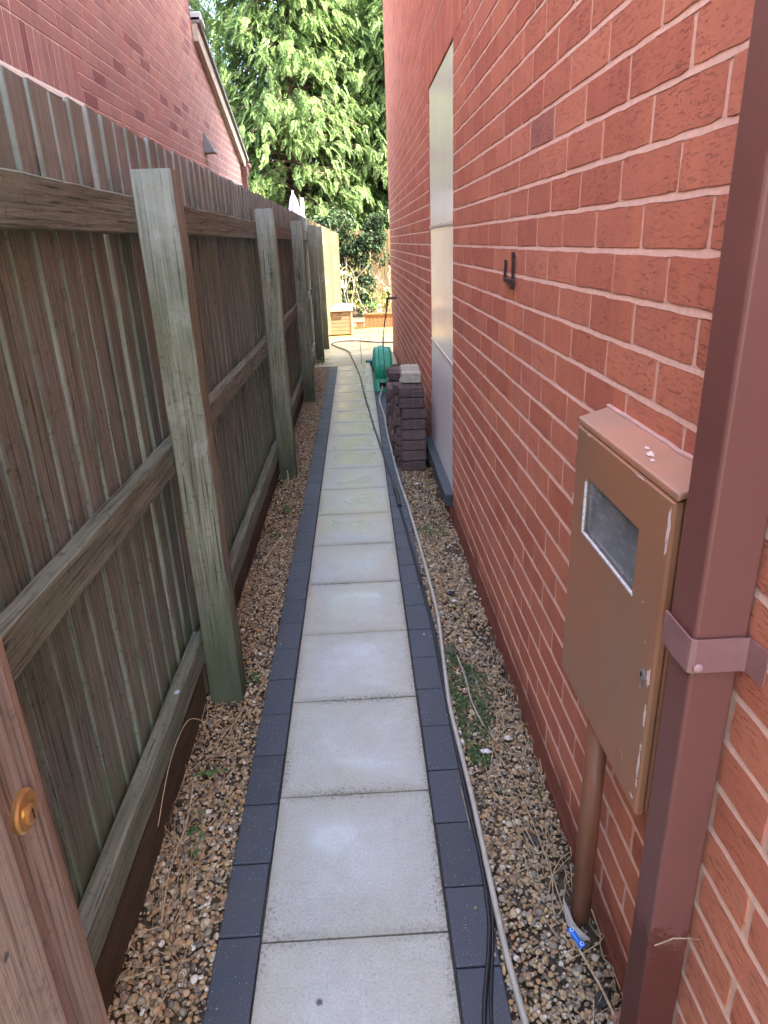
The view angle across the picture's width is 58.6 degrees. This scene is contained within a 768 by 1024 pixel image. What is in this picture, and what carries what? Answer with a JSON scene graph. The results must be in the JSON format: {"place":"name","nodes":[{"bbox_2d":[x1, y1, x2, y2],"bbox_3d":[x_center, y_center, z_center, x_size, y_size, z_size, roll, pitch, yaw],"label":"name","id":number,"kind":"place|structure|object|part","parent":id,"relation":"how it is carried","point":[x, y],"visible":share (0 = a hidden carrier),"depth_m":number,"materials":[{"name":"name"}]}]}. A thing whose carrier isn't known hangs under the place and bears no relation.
{"place":"outdoors","nodes":[
{"label":"outdoors","id":0,"kind":"place"},
{"bbox_2d":[0,635,109,1023],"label":"timber gate","id":1,"kind":"structure","parent":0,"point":[47,974],"depth_m":0.57,"materials":[{"name":"brown wood"}]},
{"bbox_2d":[0,0,250,189],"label":"brick house","id":2,"kind":"structure","parent":0,"point":[141,69],"depth_m":5.26,"materials":[{"name":"brick"}]},
{"bbox_2d":[189,0,298,85],"label":"sky","id":3,"kind":"structure","parent":0,"point":[199,0],"materials":[{"name":"white"}]},
{"bbox_2d":[317,312,364,367],"bbox_3d":[0.446,-3.415,12.777,4.150,0.001,7.780,-3,22,-1],"label":"yard bed","id":4,"kind":"object","parent":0,"point":[355,317],"depth_m":14.70,"materials":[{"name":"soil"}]},
{"bbox_2d":[288,190,300,214],"bbox_3d":[-1.707,-5.034,13.647,0.287,2.500,0.302,-3,22,-1],"label":"parasol","id":5,"kind":"object","parent":4,"relation":"on","point":[293,205],"visible":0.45,"depth_m":13.22,"materials":[{"name":"white fabric"}]},
{"bbox_2d":[300,198,304,216],"bbox_3d":[-1.542,-4.948,13.603,0.070,2.360,0.040,-3,22,-1],"label":"white post","id":6,"kind":"object","parent":4,"relation":"on","point":[302,207],"visible":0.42,"depth_m":13.21,"materials":[{"name":"paint"}]},
{"bbox_2d":[329,211,349,288],"bbox_3d":[-1.131,-4.836,13.637,0.632,2.102,1.114,-13,24,-24],"label":"rose bush","id":7,"kind":"object","parent":4,"relation":"on","point":[343,273],"visible":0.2,"depth_m":13.44,"materials":[{"name":"green plant"}]},
{"bbox_2d":[340,256,371,305],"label":"dry shrub","id":8,"kind":"object","parent":4,"relation":"on","point":[368,263],"visible":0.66,"depth_m":13.52,"materials":[{"name":"beige plant"}]},
{"bbox_2d":[340,229,391,313],"bbox_3d":[-0.366,-5.350,15.264,8.540,1.800,0.108,-3,22,-1],"label":"fence","id":9,"kind":"object","parent":4,"relation":"on","point":[386,281],"visible":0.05,"depth_m":15.31,"materials":[{"name":"brown wood"}]},
{"bbox_2d":[310,207,390,316],"bbox_3d":[-2.308,-5.307,14.802,5.087,2.292,0.751,-3,22,-1],"label":"ivy","id":10,"kind":"object","parent":9,"relation":"attached to","point":[366,241],"visible":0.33,"depth_m":14.61,"materials":[{"name":"green plant"}]},
{"bbox_2d":[345,274,391,315],"bbox_3d":[-0.207,-4.294,13.730,1.158,0.968,0.749,-3,22,-1],"label":"arching shrub","id":11,"kind":"object","parent":4,"relation":"on","point":[384,295],"visible":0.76,"depth_m":13.73,"materials":[{"name":"yellow plant"}]},
{"bbox_2d":[374,266,391,295],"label":"dry shrub","id":12,"kind":"object","parent":4,"relation":"on","point":[382,280],"visible":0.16,"depth_m":14.32,"materials":[{"name":"beige plant"}]},
{"bbox_2d":[314,336,396,368],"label":"patio","id":13,"kind":"structure","parent":0,"point":[339,356],"depth_m":10.29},
{"bbox_2d":[332,340,392,479],"bbox_3d":[0.305,-1.561,8.050,2.049,0.016,7.246,-3,22,-1],"label":"dark hose","id":14,"kind":"object","parent":13,"relation":"on","point":[387,465],"visible":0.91,"depth_m":6.91,"materials":[{"name":"grey rubber"}]},
{"bbox_2d":[392,479,401,507],"bbox_3d":[0.079,-0.129,4.445,0.031,0.031,0.491,-3,22,-3],"label":"cable connector","id":15,"kind":"object","parent":14,"relation":"attached to","point":[397,496],"visible":1,"depth_m":4.38,"materials":[{"name":"black plastic"}]},
{"bbox_2d":[250,364,462,1023],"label":"path","id":16,"kind":"structure","parent":0,"point":[355,930],"depth_m":2.02,"materials":[{"name":"concrete"}]},
{"bbox_2d":[202,367,511,1023],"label":"path edging","id":17,"kind":"object","parent":16,"relation":"on","point":[230,996],"visible":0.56,"depth_m":2.01,"materials":[{"name":"grey concrete"}]},
{"bbox_2d":[365,345,391,391],"bbox_3d":[-0.060,-1.601,7.607,0.286,0.489,0.480,-3,22,-1],"label":"hose reel","id":18,"kind":"object","parent":17,"relation":"on","point":[380,361],"visible":0.88,"depth_m":7.42,"materials":[{"name":"green plastic"}]},
{"bbox_2d":[399,506,491,1023],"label":"black cable","id":19,"kind":"object","parent":17,"relation":"on","point":[487,970],"visible":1,"depth_m":1.90,"materials":[{"name":"rubber"}]},
{"bbox_2d":[401,510,493,1023],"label":"black cable","id":20,"kind":"object","parent":17,"relation":"on","point":[491,972],"visible":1,"depth_m":1.63,"materials":[{"name":"rubber"}]},
{"bbox_2d":[379,386,528,1023],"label":"garden hose","id":21,"kind":"object","parent":17,"relation":"on","point":[510,968],"visible":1,"depth_m":1.97,"materials":[{"name":"grey rubber"}]},
{"bbox_2d":[460,786,470,828],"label":"dry stalk","id":22,"kind":"object","parent":17,"relation":"on","point":[465,807],"visible":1,"depth_m":1.98,"materials":[{"name":"plant"}]},
{"bbox_2d":[329,325,392,338],"bbox_3d":[0.176,-3.354,12.668,3.500,0.043,1.854,-3,22,-1],"label":"yard decking","id":23,"kind":"object","parent":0,"point":[369,332],"visible":0.04,"depth_m":12.23,"materials":[{"name":"beige wood"}]},
{"bbox_2d":[308,219,341,334],"bbox_3d":[-0.938,-4.019,11.797,0.057,1.820,3.061,0,22,5],"label":"garden fence","id":24,"kind":"object","parent":23,"relation":"on","point":[332,266],"visible":0.44,"depth_m":12.08,"materials":[{"name":"beige wood"}]},
{"bbox_2d":[330,303,352,334],"bbox_3d":[-0.795,-3.465,12.316,0.485,0.499,0.700,-3,22,-1],"label":"storage box","id":25,"kind":"object","parent":23,"relation":"on","point":[341,318],"visible":0.77,"depth_m":12.03,"materials":[{"name":"beige wood"}]},
{"bbox_2d":[356,321,363,328],"bbox_3d":[-0.451,-3.540,12.958,0.150,0.140,0.130,-3,22,-1],"label":"box","id":26,"kind":"object","parent":23,"relation":"on","point":[359,324],"visible":1,"depth_m":12.90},
{"bbox_2d":[364,312,392,327],"bbox_3d":[-0.007,-3.691,13.114,0.750,0.275,0.315,-3,22,-1],"label":"planter","id":27,"kind":"object","parent":23,"relation":"on","point":[374,320],"visible":0.67,"depth_m":12.98,"materials":[{"name":"orange wood"}]},
{"bbox_2d":[366,298,381,312],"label":"flowering plant","id":28,"kind":"object","parent":27,"relation":"in","point":[372,307],"visible":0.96,"depth_m":13.00,"materials":[{"name":"green plant"}]},
{"bbox_2d":[108,365,621,1023],"bbox_3d":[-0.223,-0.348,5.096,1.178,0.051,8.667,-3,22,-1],"label":"gravel","id":29,"kind":"structure","parent":0,"point":[462,587],"depth_m":1.96,"materials":[{"name":"brown gravel"}]},
{"bbox_2d":[0,65,329,1015],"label":"timber fence","id":30,"kind":"object","parent":29,"relation":"on","point":[164,335],"visible":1,"depth_m":1.82,"materials":[{"name":"brown wood"}]},
{"bbox_2d":[160,779,193,926],"bbox_3d":[-0.553,0.896,1.836,0.020,0.088,0.401,-2,22,1],"label":"dry stalk","id":31,"kind":"object","parent":29,"relation":"on","point":[174,855],"visible":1,"depth_m":1.81,"materials":[{"name":"plant"}]},
{"bbox_2d":[115,694,246,1023],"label":"dry litter","id":32,"kind":"object","parent":29,"relation":"on","point":[184,871],"visible":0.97,"depth_m":1.83,"materials":[{"name":"plant"}]},
{"bbox_2d":[158,718,203,825],"bbox_3d":[-0.586,0.715,1.948,0.021,0.152,0.311,2,22,12],"label":"dry stalk","id":33,"kind":"object","parent":29,"relation":"on","point":[169,766],"visible":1,"depth_m":1.91,"materials":[{"name":"plant"}]},
{"bbox_2d":[187,843,199,859],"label":"weed","id":34,"kind":"object","parent":29,"relation":"on","point":[195,853],"visible":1,"depth_m":1.86,"materials":[{"name":"green plant"}]},
{"bbox_2d":[187,809,203,839],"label":"weed","id":35,"kind":"object","parent":29,"relation":"on","point":[191,830],"visible":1,"depth_m":1.91,"materials":[{"name":"green plant"}]},
{"bbox_2d":[194,763,228,776],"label":"weed","id":36,"kind":"object","parent":29,"relation":"on","point":[215,771],"visible":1,"depth_m":2.13,"materials":[{"name":"green plant"}]},
{"bbox_2d":[245,672,262,685],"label":"weed","id":37,"kind":"object","parent":29,"relation":"on","point":[255,678],"visible":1,"depth_m":2.60,"materials":[{"name":"green plant"}]},
{"bbox_2d":[237,473,301,663],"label":"dry litter","id":38,"kind":"object","parent":29,"relation":"on","point":[264,570],"visible":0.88,"depth_m":3.54,"materials":[{"name":"plant"}]},
{"bbox_2d":[263,540,278,562],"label":"dry stalk","id":39,"kind":"object","parent":29,"relation":"on","point":[270,551],"visible":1,"depth_m":3.61,"materials":[{"name":"plant"}]},
{"bbox_2d":[280,505,295,512],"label":"weed","id":40,"kind":"object","parent":29,"relation":"on","point":[285,507],"visible":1,"depth_m":4.23,"materials":[{"name":"green plant"}]},
{"bbox_2d":[295,369,326,470],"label":"dry litter","id":41,"kind":"object","parent":29,"relation":"on","point":[310,414],"visible":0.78,"depth_m":6.61,"materials":[{"name":"plant"}]},
{"bbox_2d":[396,456,400,465],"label":"spare brick","id":42,"kind":"object","parent":29,"relation":"on","point":[398,461],"visible":0.25,"depth_m":4.98,"materials":[{"name":"brown brick"}]},
{"bbox_2d":[395,444,400,456],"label":"spare brick","id":43,"kind":"object","parent":42,"relation":"on","point":[397,451],"visible":0.29,"depth_m":4.96,"materials":[{"name":"brown brick"}]},
{"bbox_2d":[396,436,400,445],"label":"spare brick","id":44,"kind":"object","parent":43,"relation":"on","point":[398,440],"visible":0.29,"depth_m":4.93,"materials":[{"name":"brown brick"}]},
{"bbox_2d":[395,426,400,435],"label":"spare brick","id":45,"kind":"object","parent":44,"relation":"on","point":[398,430],"visible":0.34,"depth_m":4.90,"materials":[{"name":"brown brick"}]},
{"bbox_2d":[393,414,400,425],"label":"spare brick","id":46,"kind":"object","parent":45,"relation":"on","point":[396,421],"visible":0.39,"depth_m":4.87,"materials":[{"name":"brown brick"}]},
{"bbox_2d":[394,404,400,415],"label":"spare brick","id":47,"kind":"object","parent":46,"relation":"on","point":[397,411],"visible":0.27,"depth_m":4.85,"materials":[{"name":"brown brick"}]},
{"bbox_2d":[393,394,423,404],"bbox_3d":[0.175,-0.807,4.866,0.209,0.073,0.101,-4,22,-4],"label":"spare brick","id":48,"kind":"object","parent":47,"relation":"on","point":[396,399],"visible":0.24,"depth_m":4.82,"materials":[{"name":"brown brick"}]},
{"bbox_2d":[392,382,421,394],"bbox_3d":[0.165,-0.877,4.837,0.211,0.073,0.105,-3,22,-1],"label":"spare brick","id":49,"kind":"object","parent":48,"relation":"on","point":[395,387],"visible":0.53,"depth_m":4.79,"materials":[{"name":"brown brick"}]},
{"bbox_2d":[401,370,420,382],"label":"mossy brick","id":50,"kind":"object","parent":49,"relation":"on","point":[410,376],"visible":1,"depth_m":4.77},
{"bbox_2d":[400,367,419,376],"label":"mossy brick","id":51,"kind":"object","parent":50,"relation":"on","point":[409,368],"visible":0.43,"depth_m":4.91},
{"bbox_2d":[400,364,418,374],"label":"mossy brick","id":52,"kind":"object","parent":51,"relation":"on","point":[408,365],"visible":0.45,"depth_m":5.02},
{"bbox_2d":[401,459,425,470],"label":"spare brick","id":53,"kind":"object","parent":29,"relation":"on","point":[418,465],"visible":0.84,"depth_m":4.87,"materials":[{"name":"brown brick"}]},
{"bbox_2d":[400,449,425,460],"bbox_3d":[0.210,-0.414,4.894,0.180,0.074,0.111,-3,22,-1],"label":"spare brick","id":54,"kind":"object","parent":53,"relation":"on","point":[414,455],"visible":0.84,"depth_m":4.85,"materials":[{"name":"brown brick"}]},
{"bbox_2d":[401,439,426,450],"bbox_3d":[0.211,-0.485,4.868,0.178,0.073,0.112,-3,22,-1],"label":"spare brick","id":55,"kind":"object","parent":54,"relation":"on","point":[408,445],"visible":0.8,"depth_m":4.82,"materials":[{"name":"brown brick"}]},
{"bbox_2d":[401,429,426,440],"bbox_3d":[0.209,-0.556,4.840,0.179,0.074,0.109,-3,22,-1],"label":"spare brick","id":56,"kind":"object","parent":55,"relation":"on","point":[416,434],"visible":0.82,"depth_m":4.79,"materials":[{"name":"brown brick"}]},
{"bbox_2d":[400,418,425,429],"bbox_3d":[0.205,-0.626,4.814,0.179,0.073,0.110,-3,22,-1],"label":"spare brick","id":57,"kind":"object","parent":56,"relation":"on","point":[409,424],"visible":0.84,"depth_m":4.77,"materials":[{"name":"brown brick"}]},
{"bbox_2d":[400,406,426,418],"bbox_3d":[0.205,-0.697,4.786,0.179,0.073,0.105,-3,22,-1],"label":"spare brick","id":58,"kind":"object","parent":57,"relation":"on","point":[415,413],"visible":0.87,"depth_m":4.74,"materials":[{"name":"brown brick"}]},
{"bbox_2d":[398,397,423,408],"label":"spare brick","id":59,"kind":"object","parent":58,"relation":"on","point":[411,402],"visible":0.86,"depth_m":4.71,"materials":[{"name":"brown brick"}]},
{"bbox_2d":[398,384,423,397],"bbox_3d":[0.184,-0.837,4.729,0.180,0.076,0.105,-3,22,-1],"label":"spare brick","id":60,"kind":"object","parent":59,"relation":"on","point":[410,391],"visible":1,"depth_m":4.68,"materials":[{"name":"brown brick"}]},
{"bbox_2d":[420,524,445,537],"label":"weed","id":61,"kind":"object","parent":29,"relation":"on","point":[429,536],"visible":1,"depth_m":3.82,"materials":[{"name":"green plant"}]},
{"bbox_2d":[436,573,446,601],"bbox_3d":[0.269,0.351,3.228,0.010,0.015,0.281,-3,22,-3],"label":"bark sliver","id":62,"kind":"object","parent":29,"relation":"on","point":[441,587],"visible":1,"depth_m":3.21,"materials":[{"name":"brown wood"}]},
{"bbox_2d":[411,482,486,651],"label":"dry litter","id":63,"kind":"object","parent":29,"relation":"on","point":[447,552],"visible":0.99,"depth_m":3.59,"materials":[{"name":"plant"}]},
{"bbox_2d":[446,591,455,595],"bbox_3d":[0.312,0.376,3.174,0.053,0.015,0.034,-18,26,-34],"label":"plastic scrap","id":64,"kind":"object","parent":29,"relation":"on","point":[449,593],"visible":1,"depth_m":3.17,"materials":[{"name":"black plastic"}]},
{"bbox_2d":[444,644,458,655],"bbox_3d":[0.270,0.553,2.733,0.060,0.029,0.074,-3,22,-1],"label":"mossy stone","id":65,"kind":"object","parent":29,"relation":"on","point":[452,649],"visible":0.97,"depth_m":2.72,"materials":[{"name":"stone"}]},
{"bbox_2d":[456,655,483,725],"bbox_3d":[0.304,0.635,2.491,0.018,0.016,0.422,-4,22,-5],"label":"twig","id":66,"kind":"object","parent":29,"relation":"on","point":[482,723],"visible":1,"depth_m":2.45,"materials":[{"name":"brown wood"}]},
{"bbox_2d":[445,651,495,764],"bbox_3d":[0.316,0.671,2.436,0.171,0.036,0.643,-3,22,-1],"label":"ground cover","id":67,"kind":"object","parent":29,"relation":"on","point":[466,701],"visible":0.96,"depth_m":2.43,"materials":[{"name":"green plant"}]},
{"bbox_2d":[469,744,490,768],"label":"ground cover","id":68,"kind":"object","parent":29,"relation":"on","point":[479,758],"visible":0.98,"depth_m":2.17,"materials":[{"name":"green plant"}]},
{"bbox_2d":[480,749,491,753],"bbox_3d":[0.326,0.763,2.182,0.038,0.009,0.022,-3,22,-1],"label":"stone chip","id":69,"kind":"object","parent":68,"relation":"on","point":[486,750],"visible":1,"depth_m":2.18,"materials":[{"name":"white stone"}]},
{"bbox_2d":[456,631,568,871],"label":"dry litter","id":70,"kind":"object","parent":29,"relation":"on","point":[521,744],"visible":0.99,"depth_m":2.20,"materials":[{"name":"plant"}]},
{"bbox_2d":[524,832,537,842],"bbox_3d":[0.403,0.890,1.874,0.035,0.013,0.039,-3,22,-1],"label":"earth clod","id":71,"kind":"object","parent":29,"relation":"on","point":[534,837],"visible":0.98,"depth_m":1.87,"materials":[{"name":"grey stone"}]},
{"bbox_2d":[512,774,563,911],"bbox_3d":[0.413,0.877,1.865,0.006,0.025,0.451,-4,22,-5],"label":"dry stalk","id":72,"kind":"object","parent":29,"relation":"on","point":[541,844],"visible":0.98,"depth_m":1.82,"materials":[{"name":"plant"}]},
{"bbox_2d":[513,816,622,1023],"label":"dry litter","id":73,"kind":"object","parent":29,"relation":"on","point":[566,875],"visible":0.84,"depth_m":1.70,"materials":[{"name":"plant"}]},
{"bbox_2d":[566,927,587,948],"bbox_3d":[0.447,0.987,1.589,0.023,0.011,0.053,-11,23,-21],"label":"wrapper","id":74,"kind":"object","parent":29,"relation":"on","point":[580,943],"visible":1,"depth_m":1.59,"materials":[{"name":"blue plastic"}]},
{"bbox_2d":[572,938,617,1023],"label":"dry stalk","id":75,"kind":"object","parent":29,"relation":"on","point":[597,980],"visible":0.99,"depth_m":1.50,"materials":[{"name":"plant"}]},
{"bbox_2d":[594,988,611,1010],"bbox_3d":[0.470,1.047,1.471,0.064,0.015,0.030,-19,27,-37],"label":"earth clod","id":76,"kind":"object","parent":29,"relation":"on","point":[600,1004],"visible":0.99,"depth_m":1.47,"materials":[{"name":"black soil"}]},
{"bbox_2d":[610,1011,619,1023],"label":"brick fragment","id":77,"kind":"object","parent":29,"relation":"on","point":[613,1017],"visible":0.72,"depth_m":1.43,"materials":[{"name":"red brick"}]},
{"bbox_2d":[389,387,392,397],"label":"spare brick","id":78,"kind":"object","parent":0,"point":[390,392],"visible":0.23,"depth_m":5.04,"materials":[{"name":"brown brick"}]},
{"label":"ground","id":79,"kind":"structure","parent":0,"visible":0},
{"bbox_2d":[188,0,291,200],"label":"conifer tree","id":80,"kind":"object","parent":79,"relation":"on","point":[194,5],"visible":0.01,"depth_m":15.85,"materials":[{"name":"green plant"}]},
{"bbox_2d":[190,0,388,280],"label":"conifer tree","id":81,"kind":"object","parent":79,"relation":"on","point":[285,46],"visible":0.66,"depth_m":14.98,"materials":[{"name":"green plant"}]},
{"bbox_2d":[276,0,389,292],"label":"conifer tree","id":82,"kind":"object","parent":79,"relation":"on","point":[351,12],"depth_m":17.36,"materials":[{"name":"green plant"}]},
{"bbox_2d":[309,0,389,275],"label":"conifer tree","id":83,"kind":"object","parent":79,"relation":"on","point":[371,69],"visible":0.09,"depth_m":15.59,"materials":[{"name":"green plant"}]},
{"bbox_2d":[383,0,767,1023],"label":"brick house","id":84,"kind":"structure","parent":79,"relation":"on","point":[577,156],"depth_m":1.68,"materials":[{"name":"brick"}]},
{"bbox_2d":[385,292,396,308],"bbox_3d":[0.087,-2.673,8.632,0.143,0.209,0.060,-3,22,-1],"label":"garden tap","id":85,"kind":"object","parent":84,"relation":"attached to","point":[387,298],"visible":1,"depth_m":8.61,"materials":[{"name":"metal"}]},
{"bbox_2d":[382,309,386,346],"bbox_3d":[-0.006,-2.040,8.270,0.072,0.701,1.162,-1,22,3],"label":"tap hose","id":86,"kind":"object","parent":85,"relation":"hanging from","point":[384,328],"visible":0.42,"depth_m":8.69,"materials":[{"name":"grey rubber"}]},
{"bbox_2d":[429,42,452,488],"bbox_3d":[0.356,-1.360,4.100,0.046,2.227,1.124,-3,22,-1],"label":"door","id":87,"kind":"structure","parent":84,"relation":"in","point":[441,89],"depth_m":3.99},
{"bbox_2d":[503,252,515,288],"bbox_3d":[0.404,-0.776,2.197,0.012,0.110,0.150,-3,22,-1],"label":"wall hook","id":88,"kind":"object","parent":84,"relation":"attached to","point":[511,280],"visible":1,"depth_m":2.16,"materials":[{"name":"black metal"}]},
{"bbox_2d":[570,719,606,925],"bbox_3d":[0.459,0.700,1.534,0.045,0.588,0.045,-3,22,-1],"label":"cable duct","id":89,"kind":"object","parent":84,"relation":"attached to","point":[594,765],"visible":0.78,"depth_m":1.51,"materials":[{"name":"brown plastic"}]},
{"bbox_2d":[563,898,589,940],"bbox_3d":[0.445,0.961,1.608,0.024,0.053,0.089,-14,24,-26],"label":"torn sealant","id":90,"kind":"object","parent":89,"relation":"attached to","point":[579,932],"visible":1,"depth_m":1.61,"materials":[{"name":"white plastic"}]},
{"bbox_2d":[562,404,692,814],"bbox_3d":[0.446,0.155,1.277,0.072,0.618,0.474,-3,22,-1],"label":"meter cabinet","id":91,"kind":"object","parent":84,"relation":"attached to","point":[631,485],"visible":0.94,"depth_m":1.20,"materials":[{"name":"brown paint"}]},
{"bbox_3d":[0.419,0.173,1.289,0.016,0.579,0.453,-3,22,-1],"label":"door","id":92,"kind":"part","parent":91,"relation":"part of","materials":[{"name":"brown paint"}]},
{"bbox_2d":[654,938,699,945],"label":"grass stalk","id":93,"kind":"object","parent":84,"relation":"attached to","point":[675,938],"depth_m":1.09,"materials":[{"name":"plant"}]},
{"bbox_2d":[619,0,767,1023],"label":"downpipe","id":94,"kind":"object","parent":84,"relation":"attached to","point":[710,646],"visible":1,"depth_m":0.89,"materials":[{"name":"red plastic"}]},
{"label":"spare brick","id":95,"kind":"object","parent":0,"visible":0},
{"bbox_2d":[388,371,399,380],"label":"spare brick","id":96,"kind":"object","parent":95,"relation":"on","point":[394,375],"visible":0.47,"depth_m":6.06,"materials":[{"name":"brown brick"}]},
{"bbox_2d":[386,366,399,375],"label":"spare brick","id":97,"kind":"object","parent":96,"relation":"on","point":[398,367],"visible":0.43,"depth_m":6.28,"materials":[{"name":"brick"}]},
{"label":"spare brick","id":98,"kind":"object","parent":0,"visible":0},
{"bbox_2d":[391,430,395,441],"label":"spare brick","id":99,"kind":"object","parent":98,"relation":"on","point":[393,436],"visible":0.29,"depth_m":5.04,"materials":[{"name":"brown brick"}]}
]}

